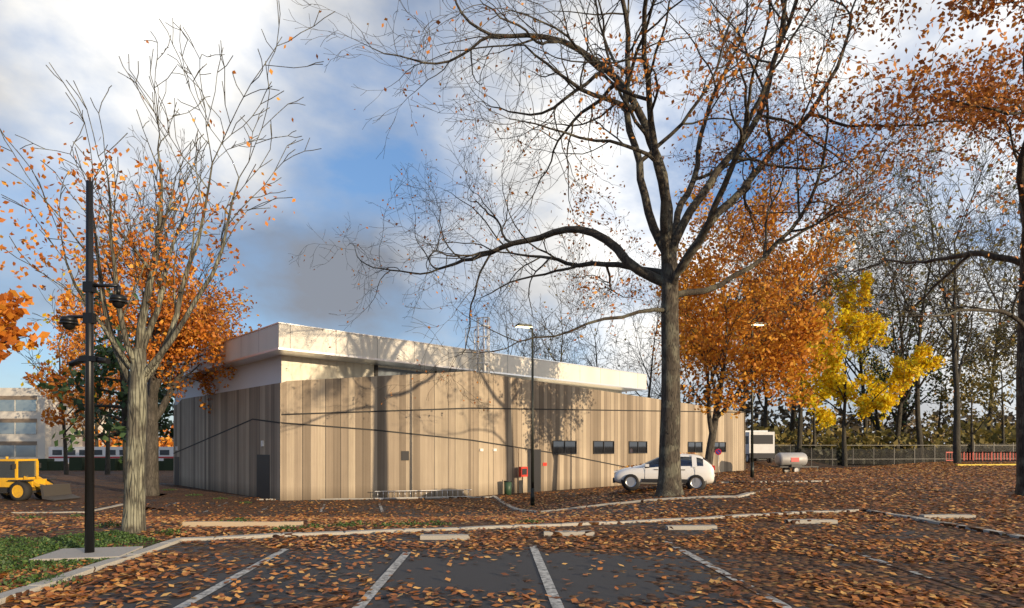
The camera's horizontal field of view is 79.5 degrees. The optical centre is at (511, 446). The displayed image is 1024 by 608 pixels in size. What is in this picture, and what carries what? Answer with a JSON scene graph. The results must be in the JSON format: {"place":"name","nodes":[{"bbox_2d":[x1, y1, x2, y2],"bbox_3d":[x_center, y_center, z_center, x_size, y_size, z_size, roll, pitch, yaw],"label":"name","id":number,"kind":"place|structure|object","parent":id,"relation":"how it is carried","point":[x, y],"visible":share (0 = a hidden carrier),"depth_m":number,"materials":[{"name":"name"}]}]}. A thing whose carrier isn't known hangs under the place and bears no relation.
{"place":"outdoors","nodes":[
{"label":"outdoors","id":0,"kind":"place"},
{"bbox_2d":[43,295,119,425],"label":"orange leaves","id":1,"kind":"object","parent":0,"point":[64,342],"depth_m":77.60,"materials":[{"name":"orange plant"}]},
{"bbox_2d":[0,491,165,511],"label":"lot soil","id":2,"kind":"structure","parent":0,"point":[105,497],"depth_m":29.56,"materials":[{"name":"brown soil"}]},
{"bbox_2d":[0,457,81,500],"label":"wheel loader","id":3,"kind":"object","parent":2,"relation":"on","point":[21,480],"visible":1,"depth_m":31.27,"materials":[{"name":"yellow metal"}]},
{"bbox_2d":[42,277,147,446],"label":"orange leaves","id":4,"kind":"object","parent":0,"point":[100,332],"depth_m":92.93,"materials":[{"name":"orange plant"}]},
{"bbox_2d":[166,314,243,439],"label":"orange leaves","id":5,"kind":"object","parent":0,"point":[230,336],"depth_m":112.75,"materials":[{"name":"orange plant"}]},
{"bbox_2d":[158,486,276,506],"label":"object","id":6,"kind":"structure","parent":0,"point":[182,493],"depth_m":33.03,"materials":[{"name":"brown plant"}]},
{"bbox_2d":[0,488,543,603],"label":"weeds and grass tufts","id":7,"kind":"object","parent":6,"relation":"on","point":[64,541],"visible":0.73,"depth_m":9.74,"materials":[{"name":"plant"}]},
{"bbox_2d":[378,367,428,375],"bbox_3d":[-4.615,-3.375,37.945,8.450,2.250,0.035,0,0,-44],"label":"glass band","id":8,"kind":"object","parent":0,"point":[385,371],"visible":0.14,"depth_m":35.80,"materials":[{"name":"grey glass"}]},
{"bbox_2d":[374,365,436,375],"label":"hall posts","id":9,"kind":"object","parent":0,"point":[375,370],"visible":0.18,"depth_m":34.89,"materials":[{"name":"grey metal"}]},
{"bbox_2d":[0,460,1023,607],"bbox_3d":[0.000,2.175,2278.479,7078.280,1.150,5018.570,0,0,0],"label":"terrain","id":10,"kind":"structure","parent":0,"point":[479,574],"depth_m":8.70,"materials":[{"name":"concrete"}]},
{"bbox_2d":[0,388,110,463],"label":"building","id":11,"kind":"structure","parent":10,"relation":"on","point":[26,432],"depth_m":92.00,"materials":[{"name":"grey concrete"}]},
{"bbox_2d":[0,503,122,512],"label":"lot kerb","id":12,"kind":"structure","parent":10,"relation":"on","point":[69,511],"depth_m":25.34,"materials":[{"name":"concrete"}]},
{"bbox_2d":[10,238,128,474],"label":"tree","id":13,"kind":"object","parent":10,"relation":"on","point":[65,460],"depth_m":59.58,"materials":[{"name":"orange plant"}]},
{"bbox_2d":[22,293,134,474],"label":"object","id":14,"kind":"object","parent":10,"relation":"on","point":[62,307],"depth_m":56.98,"materials":[{"name":"orange plant"}]},
{"bbox_2d":[59,180,127,552],"bbox_3d":[-6.080,-1.125,8.945,0.964,5.450,0.320,0,0,0],"label":"cctv pole","id":15,"kind":"object","parent":10,"relation":"on","point":[118,300],"visible":0.91,"depth_m":8.90,"materials":[{"name":"black metal"}]},
{"bbox_2d":[37,287,173,482],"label":"cedar tree","id":16,"kind":"object","parent":10,"relation":"on","point":[102,351],"depth_m":45.88,"materials":[{"name":"plant"}]},
{"bbox_2d":[38,457,173,470],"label":"hedge","id":17,"kind":"object","parent":10,"relation":"on","point":[78,463],"visible":0.35,"depth_m":70.08,"materials":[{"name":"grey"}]},
{"bbox_2d":[48,447,173,462],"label":"train","id":18,"kind":"object","parent":10,"relation":"on","point":[56,453],"visible":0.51,"depth_m":78.00,"materials":[{"name":"white metal"}]},
{"bbox_2d":[94,425,173,446],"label":"orange backdrop","id":19,"kind":"structure","parent":10,"relation":"on","point":[170,443],"depth_m":101.17,"materials":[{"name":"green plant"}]},
{"bbox_2d":[111,418,173,442],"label":"backdrop thicket","id":20,"kind":"object","parent":10,"relation":"on","point":[159,432],"depth_m":126.57,"materials":[{"name":"plant"}]},
{"bbox_2d":[56,109,261,495],"bbox_3d":[-19.345,-7.920,35.649,10.173,21.979,11.255,0,0,0],"label":"tree","id":21,"kind":"object","parent":10,"relation":"on","point":[201,340],"depth_m":34.05,"materials":[{"name":"orange plant"}]},
{"bbox_2d":[174,548,289,607],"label":"stall line","id":22,"kind":"object","parent":10,"relation":"on","point":[199,596],"visible":0.95,"depth_m":7.14,"materials":[{"name":"paint"}]},
{"bbox_2d":[182,521,302,526],"bbox_3d":[-5.457,1.603,12.495,2.391,0.164,0.150,0,0,0],"label":"timber kerb","id":23,"kind":"object","parent":10,"relation":"on","point":[233,523],"visible":0.67,"depth_m":12.42,"materials":[{"name":"beige"}]},
{"bbox_2d":[0,505,542,592],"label":"planted strip soil","id":24,"kind":"structure","parent":10,"relation":"on","point":[458,524],"depth_m":12.51,"materials":[{"name":"brown soil"}]},
{"bbox_2d":[0,217,49,362],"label":"autumn tree","id":25,"kind":"object","parent":24,"relation":"on","point":[11,332],"depth_m":25.32,"materials":[{"name":"orange plant"}]},
{"bbox_2d":[29,546,142,560],"bbox_3d":[-6.140,1.720,8.945,1.100,0.360,0.900,0,0,-12],"label":"concrete pad","id":26,"kind":"object","parent":24,"relation":"on","point":[79,553],"visible":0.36,"depth_m":8.84,"materials":[{"name":"grey concrete"}]},
{"bbox_2d":[0,0,334,533],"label":"tree","id":27,"kind":"object","parent":24,"relation":"on","point":[138,375],"depth_m":11.42,"materials":[{"name":"grey plant"}]},
{"bbox_2d":[255,496,492,499],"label":"building kerb","id":28,"kind":"structure","parent":10,"relation":"on","point":[394,498],"depth_m":32.16,"materials":[{"name":"concrete"}]},
{"bbox_2d":[352,552,410,607],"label":"stall line","id":29,"kind":"object","parent":10,"relation":"on","point":[373,590],"visible":0.94,"depth_m":7.20,"materials":[{"name":"paint"}]},
{"bbox_2d":[174,355,621,404],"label":"hall walls","id":30,"kind":"structure","parent":10,"relation":"on","point":[277,369],"depth_m":33.50,"materials":[{"name":"white paint"}]},
{"bbox_2d":[173,419,280,453],"bbox_3d":[-18.071,-0.485,37.828,0.082,2.085,18.408,0,0,-44],"label":"line","id":31,"kind":"object","parent":30,"relation":"attached to","point":[227,430],"visible":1,"depth_m":36.23,"materials":[{"name":"black"}]},
{"bbox_2d":[174,383,280,500],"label":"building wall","id":32,"kind":"structure","parent":30,"relation":"attached to","point":[226,461],"depth_m":36.21,"materials":[{"name":"beige wood"}]},
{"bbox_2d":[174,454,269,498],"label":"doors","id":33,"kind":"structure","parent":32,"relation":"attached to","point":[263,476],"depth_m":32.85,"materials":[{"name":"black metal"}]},
{"bbox_2d":[281,371,470,500],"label":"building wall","id":34,"kind":"structure","parent":30,"relation":"attached to","point":[318,463],"depth_m":32.40,"materials":[{"name":"beige wood"}]},
{"bbox_2d":[281,422,470,440],"bbox_3d":[-6.965,-0.765,32.459,9.785,0.925,0.022,0,0,-15],"label":"overhead cable","id":35,"kind":"object","parent":34,"relation":"attached to","point":[375,430],"visible":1,"depth_m":32.39,"materials":[{"name":"black"}]},
{"bbox_2d":[401,451,408,459],"bbox_3d":[-5.695,0.500,32.782,0.400,0.500,0.030,0,0,-15],"label":"vent louvre","id":36,"kind":"object","parent":34,"relation":"attached to","point":[404,455],"visible":1,"depth_m":32.77,"materials":[{"name":"grey metal"}]},
{"bbox_2d":[281,408,470,414],"bbox_3d":[-6.965,-1.850,32.459,9.783,0.555,0.022,0,0,-15],"label":"cable","id":37,"kind":"object","parent":30,"relation":"attached to","point":[373,411],"visible":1,"depth_m":32.36,"materials":[{"name":"black rubber"}]},
{"bbox_2d":[161,322,646,391],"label":"trim","id":38,"kind":"structure","parent":30,"relation":"on","point":[267,354],"depth_m":34.67,"materials":[{"name":"white metal"}]},
{"bbox_2d":[167,323,645,388],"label":"roof fascia","id":39,"kind":"structure","parent":30,"relation":"on","point":[290,337],"depth_m":34.36,"materials":[{"name":"white metal"}]},
{"bbox_2d":[465,317,489,373],"bbox_3d":[-2.029,-5.700,37.881,0.804,4.300,1.788,0,0,-44],"label":"roof ladder cage","id":40,"kind":"object","parent":39,"relation":"attached to","point":[477,326],"visible":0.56,"depth_m":37.48,"materials":[{"name":"grey metal"}]},
{"bbox_2d":[375,489,471,499],"bbox_3d":[-4.640,2.558,32.510,5.100,0.485,0.272,0,0,-15],"label":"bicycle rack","id":41,"kind":"object","parent":10,"relation":"on","point":[426,493],"visible":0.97,"depth_m":32.51,"materials":[{"name":"silver metal"}]},
{"bbox_2d":[420,534,469,539],"bbox_3d":[-1.149,1.586,10.625,0.849,0.128,0.180,0,0,0],"label":"wheel stop","id":42,"kind":"object","parent":10,"relation":"on","point":[441,536],"visible":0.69,"depth_m":10.54,"materials":[{"name":"concrete"}]},
{"bbox_2d":[0,508,1023,604],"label":"kerb","id":43,"kind":"structure","parent":10,"relation":"on","point":[39,585],"depth_m":11.09,"materials":[{"name":"concrete"}]},
{"bbox_2d":[0,461,1023,607],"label":"fallen leaves","id":44,"kind":"object","parent":10,"relation":"on","point":[48,592],"visible":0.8,"depth_m":10.65,"materials":[{"name":"brown plant"}]},
{"bbox_2d":[518,447,546,493],"bbox_3d":[1.316,1.550,36.733,2.792,3.000,0.560,0,0,-44],"label":"red box on post","id":45,"kind":"object","parent":10,"relation":"on","point":[522,472],"visible":0.85,"depth_m":35.78,"materials":[{"name":"red metal"}]},
{"bbox_2d":[529,545,563,607],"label":"stall line","id":46,"kind":"object","parent":10,"relation":"on","point":[549,586],"visible":1,"depth_m":7.36,"materials":[{"name":"paint"}]},
{"bbox_2d":[543,530,594,535],"bbox_3d":[1.021,1.586,11.053,0.901,0.129,0.180,0,0,0],"label":"wheel stop","id":47,"kind":"object","parent":10,"relation":"on","point":[574,533],"visible":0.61,"depth_m":10.96,"materials":[{"name":"concrete"}]},
{"bbox_2d":[471,371,744,495],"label":"building wall","id":48,"kind":"structure","parent":10,"relation":"on","point":[492,471],"depth_m":39.31,"materials":[{"name":"beige metal"}]},
{"bbox_2d":[527,449,540,491],"bbox_3d":[1.323,1.615,37.147,1.150,2.870,0.070,0,0,-44],"label":"wing door","id":49,"kind":"structure","parent":48,"relation":"attached to","point":[537,470],"depth_m":37.19,"materials":[{"name":"black metal"}]},
{"bbox_2d":[471,439,625,466],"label":"overhead cable","id":50,"kind":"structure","parent":48,"relation":"attached to","point":[546,452],"depth_m":37.97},
{"bbox_2d":[471,408,745,412],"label":"overhead cable","id":51,"kind":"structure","parent":48,"relation":"attached to","point":[586,409],"depth_m":40.29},
{"bbox_2d":[552,440,725,454],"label":"wing window frames","id":52,"kind":"structure","parent":48,"relation":"attached to","point":[628,447],"depth_m":42.53,"materials":[{"name":"black metal"}]},
{"bbox_2d":[554,441,724,453],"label":"window glass","id":53,"kind":"object","parent":52,"relation":"in","point":[570,446],"visible":0.74,"depth_m":42.17,"materials":[{"name":"black glass"}]},
{"bbox_2d":[497,483,760,510],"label":"island soil","id":54,"kind":"structure","parent":10,"relation":"on","point":[589,500],"depth_m":23.82,"materials":[{"name":"brown soil"}]},
{"bbox_2d":[504,478,512,494],"bbox_3d":[-0.237,2.275,34.806,0.470,0.950,0.458,0,0,39],"label":"litter bin","id":55,"kind":"object","parent":54,"relation":"on","point":[507,487],"visible":0.95,"depth_m":34.64,"materials":[{"name":"green"}]},
{"bbox_2d":[514,323,534,505],"bbox_3d":[0.567,-1.247,26.879,0.890,8.160,0.320,0,0,-20],"label":"lamp post","id":56,"kind":"object","parent":54,"relation":"on","point":[532,494],"visible":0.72,"depth_m":26.95,"materials":[{"name":"grey metal"}]},
{"bbox_2d":[284,0,1023,496],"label":"oak tree","id":57,"kind":"object","parent":54,"relation":"on","point":[668,232],"depth_m":20.79,"materials":[{"name":"brown plant"}]},
{"bbox_2d":[613,452,715,490],"bbox_3d":[5.900,0.959,24.000,3.816,1.492,1.918,0,0,14],"label":"car body","id":58,"kind":"object","parent":54,"relation":"on","point":[697,471],"visible":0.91,"depth_m":23.26,"materials":[{"name":"white paint"}]},
{"bbox_2d":[492,488,767,512],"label":"kerb island","id":59,"kind":"structure","parent":10,"relation":"on","point":[643,500],"depth_m":19.68,"materials":[{"name":"concrete"}]},
{"bbox_2d":[666,525,716,529],"bbox_3d":[3.465,1.590,11.902,0.949,0.132,0.194,0,0,0],"label":"wheel stop","id":60,"kind":"object","parent":10,"relation":"on","point":[690,527],"visible":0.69,"depth_m":11.81,"materials":[{"name":"concrete"}]},
{"bbox_2d":[715,448,721,476],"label":"no parking sign","id":61,"kind":"object","parent":10,"relation":"on","point":[718,451],"visible":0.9,"depth_m":44.98,"materials":[{"name":"red"}]},
{"bbox_2d":[665,541,793,607],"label":"stall line","id":62,"kind":"object","parent":10,"relation":"on","point":[767,596],"visible":0.96,"depth_m":7.41,"materials":[{"name":"paint"}]},
{"bbox_2d":[648,175,858,464],"bbox_3d":[11.128,-5.686,30.965,9.220,15.490,11.336,0,0,0],"label":"orange tree","id":63,"kind":"object","parent":10,"relation":"on","point":[704,327],"depth_m":29.29,"materials":[{"name":"orange plant"}]},
{"bbox_2d":[680,180,833,411],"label":"tree","id":64,"kind":"object","parent":10,"relation":"on","point":[744,403],"depth_m":88.78,"materials":[{"name":"orange plant"}]},
{"bbox_2d":[750,322,765,477],"bbox_3d":[12.635,-2.280,31.649,0.890,8.160,0.320,0,0,-20],"label":"lamp post","id":65,"kind":"object","parent":10,"relation":"on","point":[752,464],"visible":0.69,"depth_m":31.48,"materials":[{"name":"grey metal"}]},
{"bbox_2d":[745,430,774,462],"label":"white truck","id":66,"kind":"object","parent":10,"relation":"on","point":[764,443],"visible":0.62,"depth_m":60.83,"materials":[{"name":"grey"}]},
{"bbox_2d":[718,480,827,482],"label":"kerb","id":67,"kind":"structure","parent":10,"relation":"on","point":[771,481],"depth_m":27.11,"materials":[{"name":"concrete"}]},
{"bbox_2d":[710,231,837,427],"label":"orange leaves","id":68,"kind":"object","parent":10,"relation":"on","point":[766,322],"depth_m":74.51,"materials":[{"name":"orange plant"}]},
{"bbox_2d":[772,453,818,471],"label":"tank trailer","id":69,"kind":"object","parent":10,"relation":"on","point":[786,462],"visible":0.88,"depth_m":49.53,"materials":[{"name":"grey metal"}]},
{"bbox_2d":[770,301,828,443],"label":"ivy tree","id":70,"kind":"object","parent":10,"relation":"on","point":[792,420],"depth_m":79.75,"materials":[{"name":"plant"}]},
{"bbox_2d":[785,519,837,523],"bbox_3d":[6.234,1.588,12.832,1.015,0.130,0.180,0,0,1],"label":"wheel stop","id":71,"kind":"object","parent":10,"relation":"on","point":[806,521],"visible":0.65,"depth_m":12.75,"materials":[{"name":"concrete"}]},
{"bbox_2d":[690,98,942,450],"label":"tree","id":72,"kind":"object","parent":10,"relation":"on","point":[800,425],"depth_m":73.45,"materials":[{"name":"brown plant"}]},
{"bbox_2d":[797,348,836,460],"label":"yellow tree leaves","id":73,"kind":"object","parent":10,"relation":"on","point":[822,415],"depth_m":74.30,"materials":[{"name":"yellow plant"}]},
{"bbox_2d":[682,379,1015,449],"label":"backdrop thicket","id":74,"kind":"object","parent":10,"relation":"on","point":[855,425],"visible":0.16,"depth_m":95.81,"materials":[{"name":"plant"}]},
{"bbox_2d":[842,495,881,503],"bbox_3d":[10.818,1.592,18.873,0.839,0.001,4.324,0,0,41],"label":"drain","id":75,"kind":"object","parent":10,"relation":"on","point":[855,501],"visible":0.55,"depth_m":18.78,"materials":[{"name":"paint"}]},
{"bbox_2d":[792,141,936,444],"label":"tree","id":76,"kind":"object","parent":10,"relation":"on","point":[865,422],"depth_m":86.99,"materials":[{"name":"brown plant"}]},
{"bbox_2d":[840,298,890,433],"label":"yellow leaves","id":77,"kind":"object","parent":10,"relation":"on","point":[854,400],"depth_m":90.43,"materials":[{"name":"yellow plant"}]},
{"bbox_2d":[786,270,945,465],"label":"yellow tree","id":78,"kind":"object","parent":10,"relation":"on","point":[886,401],"depth_m":66.99,"materials":[{"name":"yellow plant"}]},
{"bbox_2d":[729,0,1023,495],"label":"tree","id":79,"kind":"object","parent":10,"relation":"on","point":[970,15],"depth_m":18.45,"materials":[{"name":"brown plant"}]},
{"bbox_2d":[745,443,1010,464],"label":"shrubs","id":80,"kind":"object","parent":10,"relation":"on","point":[941,453],"visible":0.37,"depth_m":72.37,"materials":[{"name":"green plant"}]},
{"bbox_2d":[745,414,1015,458],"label":"shrubs","id":81,"kind":"object","parent":10,"relation":"on","point":[871,440],"visible":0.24,"depth_m":76.47,"materials":[{"name":"green plant"}]},
{"bbox_2d":[745,442,1015,465],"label":"fence railings","id":82,"kind":"object","parent":10,"relation":"on","point":[1013,447],"visible":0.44,"depth_m":69.20,"materials":[{"name":"black metal"}]},
{"bbox_2d":[850,355,914,447],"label":"ivy tree","id":83,"kind":"object","parent":10,"relation":"on","point":[877,425],"depth_m":84.01,"materials":[{"name":"plant"}]},
{"bbox_2d":[797,163,1014,456],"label":"tree","id":84,"kind":"object","parent":10,"relation":"on","point":[899,418],"depth_m":72.54,"materials":[{"name":"brown plant"}]},
{"bbox_2d":[800,535,1023,607],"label":"stall line","id":85,"kind":"object","parent":10,"relation":"on","point":[949,583],"visible":0.93,"depth_m":7.47,"materials":[{"name":"paint"}]},
{"bbox_2d":[804,73,1020,462],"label":"tree","id":86,"kind":"object","parent":10,"relation":"on","point":[919,435],"depth_m":67.09,"materials":[{"name":"plant"}]},
{"bbox_2d":[863,278,983,450],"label":"bare tree","id":87,"kind":"object","parent":10,"relation":"on","point":[888,371],"depth_m":80.22,"materials":[{"name":"brown plant"}]},
{"bbox_2d":[864,58,1022,462],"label":"tree","id":88,"kind":"object","parent":10,"relation":"on","point":[954,337],"depth_m":57.69,"materials":[{"name":"plant"}]},
{"bbox_2d":[919,514,975,517],"bbox_3d":[9.714,1.586,13.737,1.143,0.128,0.180,0,0,0],"label":"wheel stop","id":89,"kind":"object","parent":10,"relation":"on","point":[947,515],"visible":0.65,"depth_m":13.65,"materials":[{"name":"concrete"}]},
{"bbox_2d":[924,327,991,437],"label":"olive leaves","id":90,"kind":"object","parent":10,"relation":"on","point":[939,397],"depth_m":78.03,"materials":[{"name":"plant"}]},
{"bbox_2d":[924,169,1020,438],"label":"tree","id":91,"kind":"object","parent":10,"relation":"on","point":[991,423],"depth_m":83.55,"materials":[{"name":"brown plant"}]},
{"bbox_2d":[928,308,1016,446],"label":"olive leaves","id":92,"kind":"object","parent":10,"relation":"on","point":[978,384],"depth_m":75.43,"materials":[{"name":"plant"}]},
{"bbox_2d":[933,326,1015,459],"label":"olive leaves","id":93,"kind":"object","parent":10,"relation":"on","point":[989,380],"depth_m":70.02,"materials":[{"name":"plant"}]},
{"bbox_2d":[946,452,1015,460],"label":"red barriers","id":94,"kind":"object","parent":10,"relation":"on","point":[985,456],"visible":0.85,"depth_m":61.98,"materials":[{"name":"red"}]},
{"bbox_2d":[955,464,1015,465],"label":"yellow kerb","id":95,"kind":"structure","parent":10,"relation":"on","point":[983,464],"depth_m":51.01,"materials":[{"name":"yellow"}]},
{"bbox_2d":[956,160,1020,364],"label":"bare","id":96,"kind":"object","parent":10,"relation":"on","point":[1003,265],"depth_m":77.75,"materials":[{"name":"plant"}]},
{"bbox_2d":[970,165,1020,387],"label":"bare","id":97,"kind":"object","parent":96,"relation":"attached to","point":[1007,289],"depth_m":73.14,"materials":[{"name":"plant"}]},
{"bbox_2d":[0,0,1023,443],"label":"sky","id":98,"kind":"structure","parent":0,"point":[84,41],"materials":[{"name":"blue"}]},
{"bbox_2d":[468,248,560,360],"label":"tree","id":99,"kind":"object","parent":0,"point":[508,351],"depth_m":94.62,"materials":[{"name":"brown plant"}]},
{"bbox_2d":[503,223,623,361],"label":"tree","id":100,"kind":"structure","parent":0,"point":[552,349],"depth_m":87.21,"materials":[{"name":"plant"}]},
{"bbox_2d":[534,242,647,368],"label":"tree","id":101,"kind":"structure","parent":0,"point":[596,354],"depth_m":101.06,"materials":[{"name":"brown plant"}]},
{"bbox_2d":[579,252,685,398],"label":"tree","id":102,"kind":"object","parent":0,"point":[650,378],"depth_m":84.99,"materials":[{"name":"brown plant"}]},
{"bbox_2d":[618,252,712,402],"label":"tree","id":103,"kind":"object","parent":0,"point":[654,392],"depth_m":94.01,"materials":[{"name":"brown plant"}]}
]}

